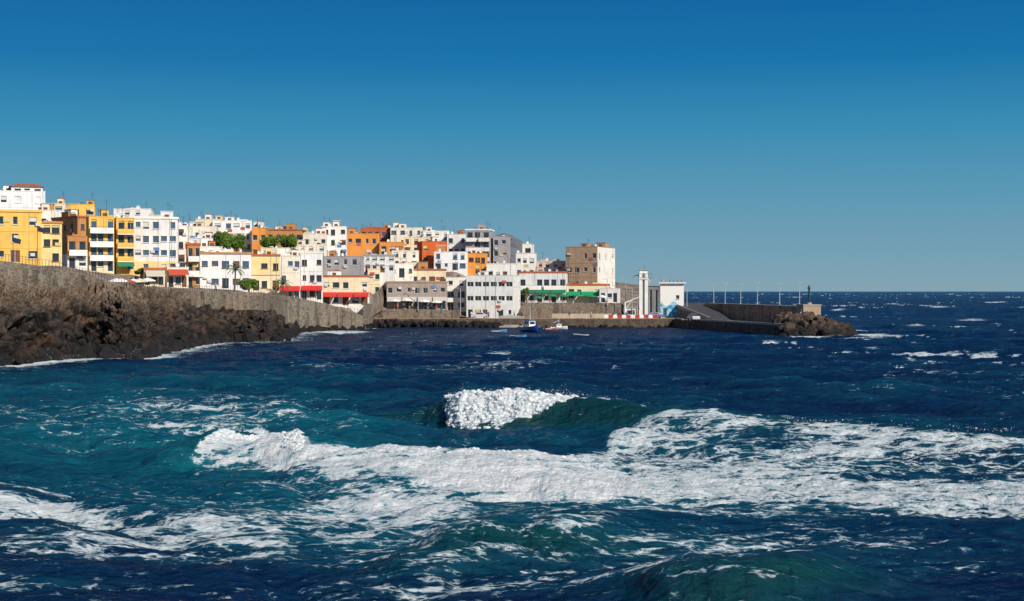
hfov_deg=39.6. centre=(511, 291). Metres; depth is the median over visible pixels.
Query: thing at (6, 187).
rooftop fittings
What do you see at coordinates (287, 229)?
roof
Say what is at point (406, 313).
stone retaining wall
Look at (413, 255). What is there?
windows
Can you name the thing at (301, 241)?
rooftop fittings
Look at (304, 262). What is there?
windows
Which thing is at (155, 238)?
windows
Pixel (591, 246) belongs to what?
roof
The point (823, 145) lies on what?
sky
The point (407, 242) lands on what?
windows
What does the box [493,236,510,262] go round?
walls
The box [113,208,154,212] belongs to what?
roof
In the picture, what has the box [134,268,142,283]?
shrub
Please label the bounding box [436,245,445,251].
rooftop fittings
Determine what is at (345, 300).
windows
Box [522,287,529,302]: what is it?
palm tree
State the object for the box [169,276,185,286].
windows
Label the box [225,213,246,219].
rooftop fittings
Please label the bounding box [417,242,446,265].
walls
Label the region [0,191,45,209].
walls
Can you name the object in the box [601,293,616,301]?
windows
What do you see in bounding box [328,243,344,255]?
rooftop fittings
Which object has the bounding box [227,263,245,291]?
palm tree
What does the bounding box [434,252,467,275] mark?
walls
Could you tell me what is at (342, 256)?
roof
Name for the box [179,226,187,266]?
walls
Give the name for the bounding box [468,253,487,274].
walls
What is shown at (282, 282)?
palm tree
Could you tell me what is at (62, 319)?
lava cliff
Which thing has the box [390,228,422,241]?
walls
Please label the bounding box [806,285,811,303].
harbor beacon
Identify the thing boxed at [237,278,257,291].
shrub
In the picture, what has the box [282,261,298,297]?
windows
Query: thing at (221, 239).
broadleaf tree
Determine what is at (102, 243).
balconies
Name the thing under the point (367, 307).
stone retaining wall
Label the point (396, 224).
rooftop fittings
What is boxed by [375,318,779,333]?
harbor quay
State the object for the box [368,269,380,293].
white townhouse
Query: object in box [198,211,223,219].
rooftop fittings
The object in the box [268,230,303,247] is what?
walls
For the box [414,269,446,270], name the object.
roof
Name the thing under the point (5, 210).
roof
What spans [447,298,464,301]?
balconies
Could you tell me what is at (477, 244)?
windows
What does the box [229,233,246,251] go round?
broadleaf tree
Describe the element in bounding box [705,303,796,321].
breakwater wall
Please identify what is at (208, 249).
walls
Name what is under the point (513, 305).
walls
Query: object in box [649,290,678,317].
windows
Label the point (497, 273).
windows
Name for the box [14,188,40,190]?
windows
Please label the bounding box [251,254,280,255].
roof
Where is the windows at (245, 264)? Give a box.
[202,261,248,287]
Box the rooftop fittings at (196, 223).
[189,222,202,225]
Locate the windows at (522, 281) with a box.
[520,279,564,302]
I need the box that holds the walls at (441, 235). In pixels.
[424,231,448,240]
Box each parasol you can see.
[109,278,123,281]
[188,273,202,287]
[199,274,213,288]
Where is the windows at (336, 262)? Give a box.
[327,259,356,264]
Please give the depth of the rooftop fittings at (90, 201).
296.04 m
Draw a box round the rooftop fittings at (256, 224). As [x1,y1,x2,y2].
[254,221,263,226]
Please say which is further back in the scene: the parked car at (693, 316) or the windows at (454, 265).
the windows at (454, 265)
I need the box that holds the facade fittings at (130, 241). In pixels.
[128,219,133,271]
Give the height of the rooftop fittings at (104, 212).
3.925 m
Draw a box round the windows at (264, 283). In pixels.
[253,263,278,289]
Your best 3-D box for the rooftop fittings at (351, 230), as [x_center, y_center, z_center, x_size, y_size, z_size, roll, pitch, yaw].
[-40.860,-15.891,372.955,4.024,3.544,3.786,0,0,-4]
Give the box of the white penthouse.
[9,183,44,202]
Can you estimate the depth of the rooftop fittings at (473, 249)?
357.05 m
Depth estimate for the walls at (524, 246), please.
376.06 m
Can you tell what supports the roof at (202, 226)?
on the walls at (192, 231)
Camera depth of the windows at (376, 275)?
329.26 m
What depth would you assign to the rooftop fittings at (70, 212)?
266.32 m
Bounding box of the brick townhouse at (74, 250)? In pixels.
[62,218,87,270]
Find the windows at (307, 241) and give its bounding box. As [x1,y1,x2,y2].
[304,239,324,243]
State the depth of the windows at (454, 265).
350.24 m
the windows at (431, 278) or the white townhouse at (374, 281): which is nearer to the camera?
the white townhouse at (374, 281)
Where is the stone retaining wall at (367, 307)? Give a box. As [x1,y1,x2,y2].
[363,303,377,324]
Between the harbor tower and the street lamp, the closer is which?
the harbor tower
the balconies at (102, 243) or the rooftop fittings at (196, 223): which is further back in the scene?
the rooftop fittings at (196, 223)
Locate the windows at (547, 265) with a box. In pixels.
[538,263,564,270]
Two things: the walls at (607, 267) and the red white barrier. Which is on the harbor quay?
the red white barrier
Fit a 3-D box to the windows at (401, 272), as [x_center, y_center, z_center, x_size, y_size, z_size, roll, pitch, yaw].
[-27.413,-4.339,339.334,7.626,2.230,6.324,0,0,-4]
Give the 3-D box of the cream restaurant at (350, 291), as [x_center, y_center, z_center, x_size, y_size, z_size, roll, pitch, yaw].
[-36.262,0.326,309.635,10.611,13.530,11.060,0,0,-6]
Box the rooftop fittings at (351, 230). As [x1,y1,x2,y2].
[348,225,362,232]
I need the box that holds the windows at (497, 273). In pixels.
[488,271,506,274]
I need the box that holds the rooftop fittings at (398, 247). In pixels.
[394,243,406,249]
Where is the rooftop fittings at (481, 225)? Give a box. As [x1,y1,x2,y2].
[478,223,488,228]
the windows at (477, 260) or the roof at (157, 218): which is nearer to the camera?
the roof at (157, 218)
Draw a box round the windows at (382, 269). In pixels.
[365,257,393,272]
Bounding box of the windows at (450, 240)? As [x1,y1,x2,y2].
[448,238,464,251]
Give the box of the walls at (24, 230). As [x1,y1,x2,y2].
[0,212,41,265]
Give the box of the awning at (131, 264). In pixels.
[117,262,134,266]
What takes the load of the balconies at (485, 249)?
attached to the walls at (471, 244)
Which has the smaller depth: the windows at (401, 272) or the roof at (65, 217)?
the roof at (65, 217)
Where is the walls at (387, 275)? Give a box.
[363,256,394,289]
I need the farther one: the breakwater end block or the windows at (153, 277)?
the breakwater end block
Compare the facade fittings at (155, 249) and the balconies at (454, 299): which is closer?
the facade fittings at (155, 249)
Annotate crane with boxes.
[624,297,639,314]
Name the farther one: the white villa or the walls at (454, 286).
the walls at (454, 286)
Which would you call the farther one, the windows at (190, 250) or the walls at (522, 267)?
the walls at (522, 267)
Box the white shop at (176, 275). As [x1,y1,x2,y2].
[163,254,188,287]
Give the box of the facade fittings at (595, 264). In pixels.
[567,248,597,283]
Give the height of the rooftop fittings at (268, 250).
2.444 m
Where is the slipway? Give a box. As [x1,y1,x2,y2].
[499,316,525,327]
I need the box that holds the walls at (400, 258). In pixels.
[392,251,418,262]
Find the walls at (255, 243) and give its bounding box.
[252,228,267,253]
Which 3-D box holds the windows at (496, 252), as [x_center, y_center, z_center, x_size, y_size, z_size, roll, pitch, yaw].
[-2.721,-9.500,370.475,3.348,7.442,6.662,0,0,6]
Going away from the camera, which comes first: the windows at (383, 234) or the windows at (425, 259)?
the windows at (425, 259)
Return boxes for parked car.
[471,312,488,317]
[646,312,664,318]
[687,314,699,320]
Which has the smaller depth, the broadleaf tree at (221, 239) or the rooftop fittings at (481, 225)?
the broadleaf tree at (221, 239)
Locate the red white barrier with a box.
[604,315,656,318]
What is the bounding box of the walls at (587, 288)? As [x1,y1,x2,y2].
[567,285,609,302]
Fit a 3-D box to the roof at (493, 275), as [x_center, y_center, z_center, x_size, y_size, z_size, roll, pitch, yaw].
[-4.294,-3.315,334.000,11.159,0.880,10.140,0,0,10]
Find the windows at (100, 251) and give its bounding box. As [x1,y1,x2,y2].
[91,219,112,270]
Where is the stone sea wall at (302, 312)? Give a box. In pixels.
[0,261,365,328]
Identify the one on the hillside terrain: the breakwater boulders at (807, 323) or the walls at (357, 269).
the walls at (357, 269)
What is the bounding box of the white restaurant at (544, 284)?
[518,260,567,315]
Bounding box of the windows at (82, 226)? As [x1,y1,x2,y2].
[65,224,83,231]
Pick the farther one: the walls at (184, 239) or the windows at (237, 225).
the windows at (237, 225)
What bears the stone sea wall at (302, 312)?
on the hillside terrain
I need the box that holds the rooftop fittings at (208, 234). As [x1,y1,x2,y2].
[197,231,212,237]
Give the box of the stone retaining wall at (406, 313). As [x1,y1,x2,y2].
[378,309,459,317]
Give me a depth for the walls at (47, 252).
236.24 m
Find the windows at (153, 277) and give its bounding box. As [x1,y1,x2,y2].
[145,274,162,284]
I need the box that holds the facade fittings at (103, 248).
[99,218,104,270]
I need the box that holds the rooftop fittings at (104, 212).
[99,200,112,215]
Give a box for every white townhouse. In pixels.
[280,242,300,297]
[301,246,322,302]
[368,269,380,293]
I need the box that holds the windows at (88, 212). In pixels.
[77,209,92,214]
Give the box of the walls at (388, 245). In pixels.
[379,242,403,253]
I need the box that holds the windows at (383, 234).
[361,232,389,238]
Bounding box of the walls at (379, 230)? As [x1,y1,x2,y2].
[360,228,389,241]
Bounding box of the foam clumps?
[228,425,978,460]
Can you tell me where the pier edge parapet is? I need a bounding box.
[693,319,782,325]
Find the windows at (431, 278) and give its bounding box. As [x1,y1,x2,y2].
[414,276,444,280]
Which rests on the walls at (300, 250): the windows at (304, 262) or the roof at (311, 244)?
the roof at (311, 244)
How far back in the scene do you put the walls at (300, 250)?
318.12 m
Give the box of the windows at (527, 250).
[525,248,530,252]
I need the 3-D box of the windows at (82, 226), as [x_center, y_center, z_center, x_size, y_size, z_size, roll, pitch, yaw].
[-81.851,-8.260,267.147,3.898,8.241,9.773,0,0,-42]
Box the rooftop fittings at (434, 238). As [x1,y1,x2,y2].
[427,237,438,240]
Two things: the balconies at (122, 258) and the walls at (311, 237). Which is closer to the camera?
the balconies at (122, 258)
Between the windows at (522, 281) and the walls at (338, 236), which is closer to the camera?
the windows at (522, 281)
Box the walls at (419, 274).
[414,270,445,280]
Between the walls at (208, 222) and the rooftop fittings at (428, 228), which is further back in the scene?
the rooftop fittings at (428, 228)
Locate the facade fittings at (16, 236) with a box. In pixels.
[3,218,39,255]
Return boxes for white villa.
[200,246,251,291]
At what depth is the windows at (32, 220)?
226.99 m
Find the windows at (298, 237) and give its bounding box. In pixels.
[268,235,300,247]
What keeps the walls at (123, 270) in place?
on the hillside terrain
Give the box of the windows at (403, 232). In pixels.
[391,231,419,241]
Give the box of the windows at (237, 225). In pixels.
[214,223,250,251]
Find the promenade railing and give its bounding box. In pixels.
[5,254,361,313]
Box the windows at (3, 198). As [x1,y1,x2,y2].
[1,196,6,201]
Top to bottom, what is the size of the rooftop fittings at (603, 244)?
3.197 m
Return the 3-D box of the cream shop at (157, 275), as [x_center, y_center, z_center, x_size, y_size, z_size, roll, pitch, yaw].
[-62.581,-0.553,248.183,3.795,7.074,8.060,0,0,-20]
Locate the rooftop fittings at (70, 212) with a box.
[61,209,77,216]
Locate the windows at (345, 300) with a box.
[323,282,367,304]
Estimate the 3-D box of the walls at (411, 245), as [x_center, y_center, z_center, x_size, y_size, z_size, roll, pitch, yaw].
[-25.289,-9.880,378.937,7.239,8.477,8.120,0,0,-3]
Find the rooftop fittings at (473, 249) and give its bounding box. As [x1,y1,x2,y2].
[471,243,481,252]
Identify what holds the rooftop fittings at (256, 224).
on the roof
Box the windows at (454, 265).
[435,254,465,269]
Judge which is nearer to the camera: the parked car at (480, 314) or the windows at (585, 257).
the parked car at (480, 314)
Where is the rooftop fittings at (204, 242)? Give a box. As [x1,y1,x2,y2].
[199,238,215,245]
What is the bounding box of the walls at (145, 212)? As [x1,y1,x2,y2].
[114,209,153,217]
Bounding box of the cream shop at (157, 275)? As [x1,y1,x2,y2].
[141,268,165,286]
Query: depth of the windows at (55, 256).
236.53 m
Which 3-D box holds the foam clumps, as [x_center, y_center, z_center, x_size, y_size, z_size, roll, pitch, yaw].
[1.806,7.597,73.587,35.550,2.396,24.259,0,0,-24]
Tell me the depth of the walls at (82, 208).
292.25 m
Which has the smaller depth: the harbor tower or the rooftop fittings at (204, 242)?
the rooftop fittings at (204, 242)
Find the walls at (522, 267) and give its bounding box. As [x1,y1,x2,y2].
[516,253,536,270]
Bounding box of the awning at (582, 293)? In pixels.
[567,292,598,301]
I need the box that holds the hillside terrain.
[46,240,638,317]
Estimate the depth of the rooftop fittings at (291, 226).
352.74 m
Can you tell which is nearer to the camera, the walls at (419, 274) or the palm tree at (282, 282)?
the palm tree at (282, 282)
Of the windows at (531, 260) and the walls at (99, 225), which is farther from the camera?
the windows at (531, 260)
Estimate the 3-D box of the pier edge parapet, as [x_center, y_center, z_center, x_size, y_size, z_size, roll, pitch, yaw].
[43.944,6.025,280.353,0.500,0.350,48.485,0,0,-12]
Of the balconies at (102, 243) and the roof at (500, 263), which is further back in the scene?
the roof at (500, 263)
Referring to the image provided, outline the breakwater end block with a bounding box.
[796,304,821,315]
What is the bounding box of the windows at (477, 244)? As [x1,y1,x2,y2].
[467,232,488,262]
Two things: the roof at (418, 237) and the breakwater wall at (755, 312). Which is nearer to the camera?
the breakwater wall at (755, 312)
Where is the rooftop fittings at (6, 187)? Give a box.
[3,185,10,189]
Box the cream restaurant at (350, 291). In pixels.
[323,266,369,314]
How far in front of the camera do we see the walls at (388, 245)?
365.97 m
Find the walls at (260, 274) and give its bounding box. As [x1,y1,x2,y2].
[251,256,279,294]
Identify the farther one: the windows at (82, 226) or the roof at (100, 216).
the windows at (82, 226)
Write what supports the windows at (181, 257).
attached to the walls at (184, 239)
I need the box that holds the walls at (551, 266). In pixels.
[537,261,565,270]
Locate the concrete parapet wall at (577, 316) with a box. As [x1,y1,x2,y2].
[552,314,636,317]
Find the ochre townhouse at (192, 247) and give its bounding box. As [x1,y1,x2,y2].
[185,240,200,287]
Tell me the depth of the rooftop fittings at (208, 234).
291.58 m
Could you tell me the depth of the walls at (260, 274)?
276.10 m
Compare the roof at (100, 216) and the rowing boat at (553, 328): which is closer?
the roof at (100, 216)
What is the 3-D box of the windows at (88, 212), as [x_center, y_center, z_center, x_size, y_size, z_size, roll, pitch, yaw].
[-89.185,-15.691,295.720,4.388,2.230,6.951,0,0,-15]
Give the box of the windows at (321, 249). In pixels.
[290,246,323,255]
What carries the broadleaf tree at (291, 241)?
on the hillside terrain
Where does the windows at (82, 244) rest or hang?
in the brick townhouse at (74, 250)
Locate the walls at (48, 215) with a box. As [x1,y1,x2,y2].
[42,210,64,220]
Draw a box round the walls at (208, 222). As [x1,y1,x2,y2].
[196,219,217,225]
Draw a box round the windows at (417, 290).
[388,288,444,308]
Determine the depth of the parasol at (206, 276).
256.53 m
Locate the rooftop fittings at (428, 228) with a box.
[426,220,442,230]
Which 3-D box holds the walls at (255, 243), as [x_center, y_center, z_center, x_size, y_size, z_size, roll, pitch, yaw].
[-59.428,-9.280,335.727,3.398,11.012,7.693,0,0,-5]
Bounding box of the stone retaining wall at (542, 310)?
[522,303,623,317]
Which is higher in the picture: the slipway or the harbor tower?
the harbor tower
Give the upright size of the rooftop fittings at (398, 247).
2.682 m
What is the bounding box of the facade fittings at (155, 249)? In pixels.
[151,247,158,252]
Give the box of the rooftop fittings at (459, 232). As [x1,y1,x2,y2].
[451,230,463,233]
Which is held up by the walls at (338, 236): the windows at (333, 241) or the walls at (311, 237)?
the windows at (333, 241)
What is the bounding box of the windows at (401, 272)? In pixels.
[395,268,411,277]
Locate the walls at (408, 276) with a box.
[395,264,413,280]
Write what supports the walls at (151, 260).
on the hillside terrain
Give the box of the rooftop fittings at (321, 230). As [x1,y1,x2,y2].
[306,227,326,232]
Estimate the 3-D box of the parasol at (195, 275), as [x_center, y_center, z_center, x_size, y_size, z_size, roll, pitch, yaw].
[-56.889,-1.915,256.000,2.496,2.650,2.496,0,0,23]
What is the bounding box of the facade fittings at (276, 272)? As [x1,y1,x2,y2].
[276,256,276,289]
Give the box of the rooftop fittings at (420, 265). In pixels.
[408,262,436,268]
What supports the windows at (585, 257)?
on the walls at (607, 267)
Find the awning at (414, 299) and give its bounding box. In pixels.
[387,297,446,307]
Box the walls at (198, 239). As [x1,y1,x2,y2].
[190,238,212,242]
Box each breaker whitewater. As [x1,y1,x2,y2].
[204,428,304,450]
[444,387,578,428]
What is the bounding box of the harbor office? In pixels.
[648,279,685,317]
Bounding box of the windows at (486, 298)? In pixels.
[467,282,511,317]
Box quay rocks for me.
[369,318,666,327]
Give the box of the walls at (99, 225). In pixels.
[86,217,113,273]
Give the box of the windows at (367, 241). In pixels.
[348,239,375,253]
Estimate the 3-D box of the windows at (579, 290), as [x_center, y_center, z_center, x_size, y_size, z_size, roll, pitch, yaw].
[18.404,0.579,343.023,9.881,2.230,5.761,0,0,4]
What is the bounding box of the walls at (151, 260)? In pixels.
[134,219,178,275]
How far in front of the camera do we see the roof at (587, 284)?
339.86 m
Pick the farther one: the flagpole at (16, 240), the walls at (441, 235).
the walls at (441, 235)
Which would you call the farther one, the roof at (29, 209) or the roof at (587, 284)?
the roof at (587, 284)
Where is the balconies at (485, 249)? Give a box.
[466,237,488,260]
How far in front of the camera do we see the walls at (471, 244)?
366.25 m
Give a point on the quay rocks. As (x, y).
(389, 323)
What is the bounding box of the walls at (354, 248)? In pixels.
[347,234,379,256]
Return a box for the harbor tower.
[635,265,651,314]
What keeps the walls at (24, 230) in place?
on the hillside terrain
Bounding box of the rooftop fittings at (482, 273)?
[478,271,486,274]
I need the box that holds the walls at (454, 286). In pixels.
[446,278,465,317]
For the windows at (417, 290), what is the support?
attached to the walls at (405, 293)
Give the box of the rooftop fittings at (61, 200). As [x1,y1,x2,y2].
[57,191,64,202]
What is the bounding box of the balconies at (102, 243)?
[90,226,113,260]
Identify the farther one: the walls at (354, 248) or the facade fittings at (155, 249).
the walls at (354, 248)
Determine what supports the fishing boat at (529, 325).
on the sea water
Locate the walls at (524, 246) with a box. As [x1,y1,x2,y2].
[522,244,533,252]
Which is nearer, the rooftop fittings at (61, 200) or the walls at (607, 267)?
the rooftop fittings at (61, 200)
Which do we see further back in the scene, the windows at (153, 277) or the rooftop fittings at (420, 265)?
the rooftop fittings at (420, 265)
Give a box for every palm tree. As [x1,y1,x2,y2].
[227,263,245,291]
[274,278,292,294]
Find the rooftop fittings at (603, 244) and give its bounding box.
[580,242,608,246]
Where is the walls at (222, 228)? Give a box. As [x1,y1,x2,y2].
[213,221,251,251]
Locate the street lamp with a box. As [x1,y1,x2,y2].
[602,278,607,305]
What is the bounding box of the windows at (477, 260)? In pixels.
[469,258,484,272]
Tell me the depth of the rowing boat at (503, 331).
276.32 m
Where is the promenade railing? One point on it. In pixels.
(152, 283)
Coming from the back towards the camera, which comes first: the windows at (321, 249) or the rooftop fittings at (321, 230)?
the rooftop fittings at (321, 230)
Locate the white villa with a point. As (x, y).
(214, 265)
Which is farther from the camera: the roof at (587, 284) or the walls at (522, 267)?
the walls at (522, 267)
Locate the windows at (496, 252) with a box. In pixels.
[494,240,505,262]
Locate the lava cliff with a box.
[0,273,366,357]
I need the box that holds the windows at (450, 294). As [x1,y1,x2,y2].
[447,281,464,309]
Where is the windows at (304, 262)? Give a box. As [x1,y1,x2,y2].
[302,260,321,299]
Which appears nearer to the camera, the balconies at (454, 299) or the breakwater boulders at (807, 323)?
the breakwater boulders at (807, 323)
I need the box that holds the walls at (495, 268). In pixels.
[487,264,516,274]
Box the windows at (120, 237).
[118,221,132,269]
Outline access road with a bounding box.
[677,303,731,320]
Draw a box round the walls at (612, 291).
[599,289,619,302]
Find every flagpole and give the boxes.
[13,237,20,243]
[37,226,44,264]
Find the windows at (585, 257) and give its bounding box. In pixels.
[566,253,612,283]
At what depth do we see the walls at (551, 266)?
358.02 m
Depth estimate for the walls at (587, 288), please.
340.07 m
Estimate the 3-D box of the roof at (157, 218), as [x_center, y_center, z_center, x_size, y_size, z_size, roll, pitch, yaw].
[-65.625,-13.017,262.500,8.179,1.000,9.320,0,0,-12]
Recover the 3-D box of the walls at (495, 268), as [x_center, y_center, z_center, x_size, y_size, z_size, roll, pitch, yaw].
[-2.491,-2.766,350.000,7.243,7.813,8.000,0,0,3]
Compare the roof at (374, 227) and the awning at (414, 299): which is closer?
the awning at (414, 299)
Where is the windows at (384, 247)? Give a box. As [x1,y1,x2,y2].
[381,246,402,253]
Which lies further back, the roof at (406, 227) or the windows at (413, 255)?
the roof at (406, 227)
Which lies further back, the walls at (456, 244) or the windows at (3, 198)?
the walls at (456, 244)
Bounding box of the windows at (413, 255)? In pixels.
[393,252,416,262]
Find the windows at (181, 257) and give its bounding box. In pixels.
[179,229,184,261]
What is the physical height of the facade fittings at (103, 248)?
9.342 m
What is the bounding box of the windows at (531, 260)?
[517,258,533,272]
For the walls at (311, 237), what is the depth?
348.03 m
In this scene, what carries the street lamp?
on the harbor quay
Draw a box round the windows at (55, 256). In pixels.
[44,225,58,260]
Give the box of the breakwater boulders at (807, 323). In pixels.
[771,311,857,335]
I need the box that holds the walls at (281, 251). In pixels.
[261,248,289,254]
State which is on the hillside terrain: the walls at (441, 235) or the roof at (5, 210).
the walls at (441, 235)
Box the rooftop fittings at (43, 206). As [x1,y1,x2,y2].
[36,203,54,209]
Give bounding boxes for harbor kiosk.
[626,307,636,314]
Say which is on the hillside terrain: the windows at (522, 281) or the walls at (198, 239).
the walls at (198, 239)
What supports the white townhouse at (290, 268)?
on the hillside terrain
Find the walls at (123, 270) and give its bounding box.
[114,218,134,274]
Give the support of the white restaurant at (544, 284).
on the hillside terrain
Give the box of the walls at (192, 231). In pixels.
[188,227,217,241]
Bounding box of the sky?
[0,0,1023,290]
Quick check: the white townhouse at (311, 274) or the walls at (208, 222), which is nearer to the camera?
the white townhouse at (311, 274)
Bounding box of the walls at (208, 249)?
[200,247,221,251]
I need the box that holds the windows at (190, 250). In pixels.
[188,248,198,286]
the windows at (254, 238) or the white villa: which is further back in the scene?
the windows at (254, 238)
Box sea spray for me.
[192,386,1011,454]
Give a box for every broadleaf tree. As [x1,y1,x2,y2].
[211,230,230,248]
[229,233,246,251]
[259,236,278,247]
[279,233,297,249]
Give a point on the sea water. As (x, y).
(714, 477)
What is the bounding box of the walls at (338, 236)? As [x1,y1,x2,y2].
[326,227,346,255]
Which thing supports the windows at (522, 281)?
in the white restaurant at (544, 284)
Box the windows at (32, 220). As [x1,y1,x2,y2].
[0,216,36,261]
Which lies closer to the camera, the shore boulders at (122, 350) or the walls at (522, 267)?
the shore boulders at (122, 350)
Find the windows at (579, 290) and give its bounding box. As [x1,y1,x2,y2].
[569,289,598,297]
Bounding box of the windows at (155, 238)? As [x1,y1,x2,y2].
[135,222,175,267]
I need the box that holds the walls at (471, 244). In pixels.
[466,230,493,262]
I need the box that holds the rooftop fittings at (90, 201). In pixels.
[80,192,93,203]
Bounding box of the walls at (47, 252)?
[42,223,61,265]
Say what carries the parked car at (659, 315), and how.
on the harbor quay
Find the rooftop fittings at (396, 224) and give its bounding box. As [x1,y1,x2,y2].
[393,222,406,226]
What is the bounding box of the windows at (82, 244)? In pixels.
[69,241,85,267]
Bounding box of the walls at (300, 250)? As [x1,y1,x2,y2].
[290,245,326,255]
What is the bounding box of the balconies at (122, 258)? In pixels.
[117,228,133,261]
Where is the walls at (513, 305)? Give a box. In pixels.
[466,276,519,317]
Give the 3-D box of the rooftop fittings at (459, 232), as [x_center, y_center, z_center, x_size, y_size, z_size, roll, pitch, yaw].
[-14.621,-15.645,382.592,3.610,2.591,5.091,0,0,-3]
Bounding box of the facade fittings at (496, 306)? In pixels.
[476,276,505,317]
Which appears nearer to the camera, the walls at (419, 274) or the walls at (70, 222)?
the walls at (70, 222)
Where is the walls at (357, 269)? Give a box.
[323,257,363,274]
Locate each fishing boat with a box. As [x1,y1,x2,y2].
[518,312,539,331]
[551,320,567,328]
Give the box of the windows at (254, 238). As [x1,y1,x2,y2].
[253,235,264,253]
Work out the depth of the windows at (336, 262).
316.20 m
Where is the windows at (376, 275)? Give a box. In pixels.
[368,274,378,291]
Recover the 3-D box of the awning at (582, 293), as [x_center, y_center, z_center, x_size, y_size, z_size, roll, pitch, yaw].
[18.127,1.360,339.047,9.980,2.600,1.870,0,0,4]
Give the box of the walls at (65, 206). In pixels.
[54,204,68,209]
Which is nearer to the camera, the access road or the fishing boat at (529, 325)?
the fishing boat at (529, 325)
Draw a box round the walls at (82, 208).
[69,204,95,215]
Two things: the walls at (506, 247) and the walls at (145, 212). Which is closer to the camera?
the walls at (145, 212)
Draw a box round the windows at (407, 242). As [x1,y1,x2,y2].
[404,239,417,249]
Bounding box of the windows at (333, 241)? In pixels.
[326,230,345,255]
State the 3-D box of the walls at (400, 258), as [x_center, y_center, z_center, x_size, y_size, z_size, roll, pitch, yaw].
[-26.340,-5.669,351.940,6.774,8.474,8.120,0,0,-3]
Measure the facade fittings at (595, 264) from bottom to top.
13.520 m
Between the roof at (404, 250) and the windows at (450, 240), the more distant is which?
the windows at (450, 240)
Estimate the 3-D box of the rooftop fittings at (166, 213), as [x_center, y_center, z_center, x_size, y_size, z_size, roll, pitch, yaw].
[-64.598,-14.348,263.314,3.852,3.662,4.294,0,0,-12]
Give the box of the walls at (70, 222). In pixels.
[52,218,85,236]
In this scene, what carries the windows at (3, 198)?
on the walls at (27, 199)
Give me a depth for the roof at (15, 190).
301.11 m
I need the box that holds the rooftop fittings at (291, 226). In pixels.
[275,223,296,228]
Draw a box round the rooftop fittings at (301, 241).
[298,239,320,243]
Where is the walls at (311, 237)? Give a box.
[303,234,326,243]
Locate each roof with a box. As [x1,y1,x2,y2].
[0,190,45,191]
[0,209,42,212]
[12,209,64,210]
[42,221,62,226]
[51,215,87,219]
[86,216,114,220]
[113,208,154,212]
[132,217,179,222]
[188,226,217,227]
[212,220,251,220]
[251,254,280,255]
[268,229,304,231]
[292,244,326,247]
[323,256,363,259]
[347,233,379,234]
[360,227,389,227]
[362,254,395,258]
[386,281,447,282]
[390,227,422,227]
[392,250,418,253]
[403,237,429,240]
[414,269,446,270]
[465,229,494,232]
[466,275,520,275]
[486,263,515,263]
[566,284,609,284]
[574,246,611,247]
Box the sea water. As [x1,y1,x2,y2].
[0,291,1023,600]
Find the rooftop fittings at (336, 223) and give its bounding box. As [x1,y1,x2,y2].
[323,217,340,225]
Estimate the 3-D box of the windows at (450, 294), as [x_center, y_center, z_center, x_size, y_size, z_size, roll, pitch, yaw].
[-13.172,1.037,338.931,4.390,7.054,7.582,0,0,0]
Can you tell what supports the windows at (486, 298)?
attached to the walls at (513, 305)
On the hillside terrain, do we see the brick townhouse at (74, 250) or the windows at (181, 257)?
the brick townhouse at (74, 250)
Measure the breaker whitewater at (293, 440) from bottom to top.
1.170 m
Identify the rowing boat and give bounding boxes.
[490,329,506,332]
[543,327,556,329]
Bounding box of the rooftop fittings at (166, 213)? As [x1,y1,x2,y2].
[160,211,173,216]
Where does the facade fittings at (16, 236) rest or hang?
attached to the walls at (24, 230)
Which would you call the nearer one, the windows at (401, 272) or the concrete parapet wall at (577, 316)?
the concrete parapet wall at (577, 316)
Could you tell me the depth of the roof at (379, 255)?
331.99 m
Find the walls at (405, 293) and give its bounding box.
[386,283,447,309]
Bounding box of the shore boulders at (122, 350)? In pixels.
[0,322,372,365]
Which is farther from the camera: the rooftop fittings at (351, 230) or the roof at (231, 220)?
the rooftop fittings at (351, 230)
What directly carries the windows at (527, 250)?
attached to the walls at (524, 246)
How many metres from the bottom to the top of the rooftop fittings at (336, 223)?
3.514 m
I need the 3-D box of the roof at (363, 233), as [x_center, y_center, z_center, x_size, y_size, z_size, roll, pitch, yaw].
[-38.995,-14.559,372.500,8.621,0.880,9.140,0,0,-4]
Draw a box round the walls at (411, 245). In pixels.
[404,238,429,249]
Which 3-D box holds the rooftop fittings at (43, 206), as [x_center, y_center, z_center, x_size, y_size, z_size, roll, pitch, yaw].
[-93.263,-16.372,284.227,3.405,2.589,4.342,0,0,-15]
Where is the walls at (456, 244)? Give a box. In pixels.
[447,234,465,251]
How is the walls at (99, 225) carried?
on the hillside terrain
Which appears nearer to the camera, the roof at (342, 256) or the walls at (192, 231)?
the walls at (192, 231)
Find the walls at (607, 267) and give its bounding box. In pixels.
[565,247,614,287]
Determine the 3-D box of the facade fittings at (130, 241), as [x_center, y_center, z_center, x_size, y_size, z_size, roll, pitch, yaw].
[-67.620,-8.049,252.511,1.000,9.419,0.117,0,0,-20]
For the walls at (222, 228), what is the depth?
335.32 m
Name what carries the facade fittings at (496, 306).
attached to the walls at (513, 305)
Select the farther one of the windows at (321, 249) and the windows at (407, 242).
the windows at (407, 242)
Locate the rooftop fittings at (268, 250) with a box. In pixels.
[258,247,272,253]
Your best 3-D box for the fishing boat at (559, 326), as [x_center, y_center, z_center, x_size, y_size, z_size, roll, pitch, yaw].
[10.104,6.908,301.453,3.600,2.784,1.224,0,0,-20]
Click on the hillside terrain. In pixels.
(378, 300)
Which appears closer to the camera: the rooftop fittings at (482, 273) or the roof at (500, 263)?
the rooftop fittings at (482, 273)
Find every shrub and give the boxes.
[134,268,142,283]
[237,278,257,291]
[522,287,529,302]
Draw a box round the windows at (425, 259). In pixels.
[423,246,433,262]
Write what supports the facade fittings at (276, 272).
attached to the walls at (260, 274)

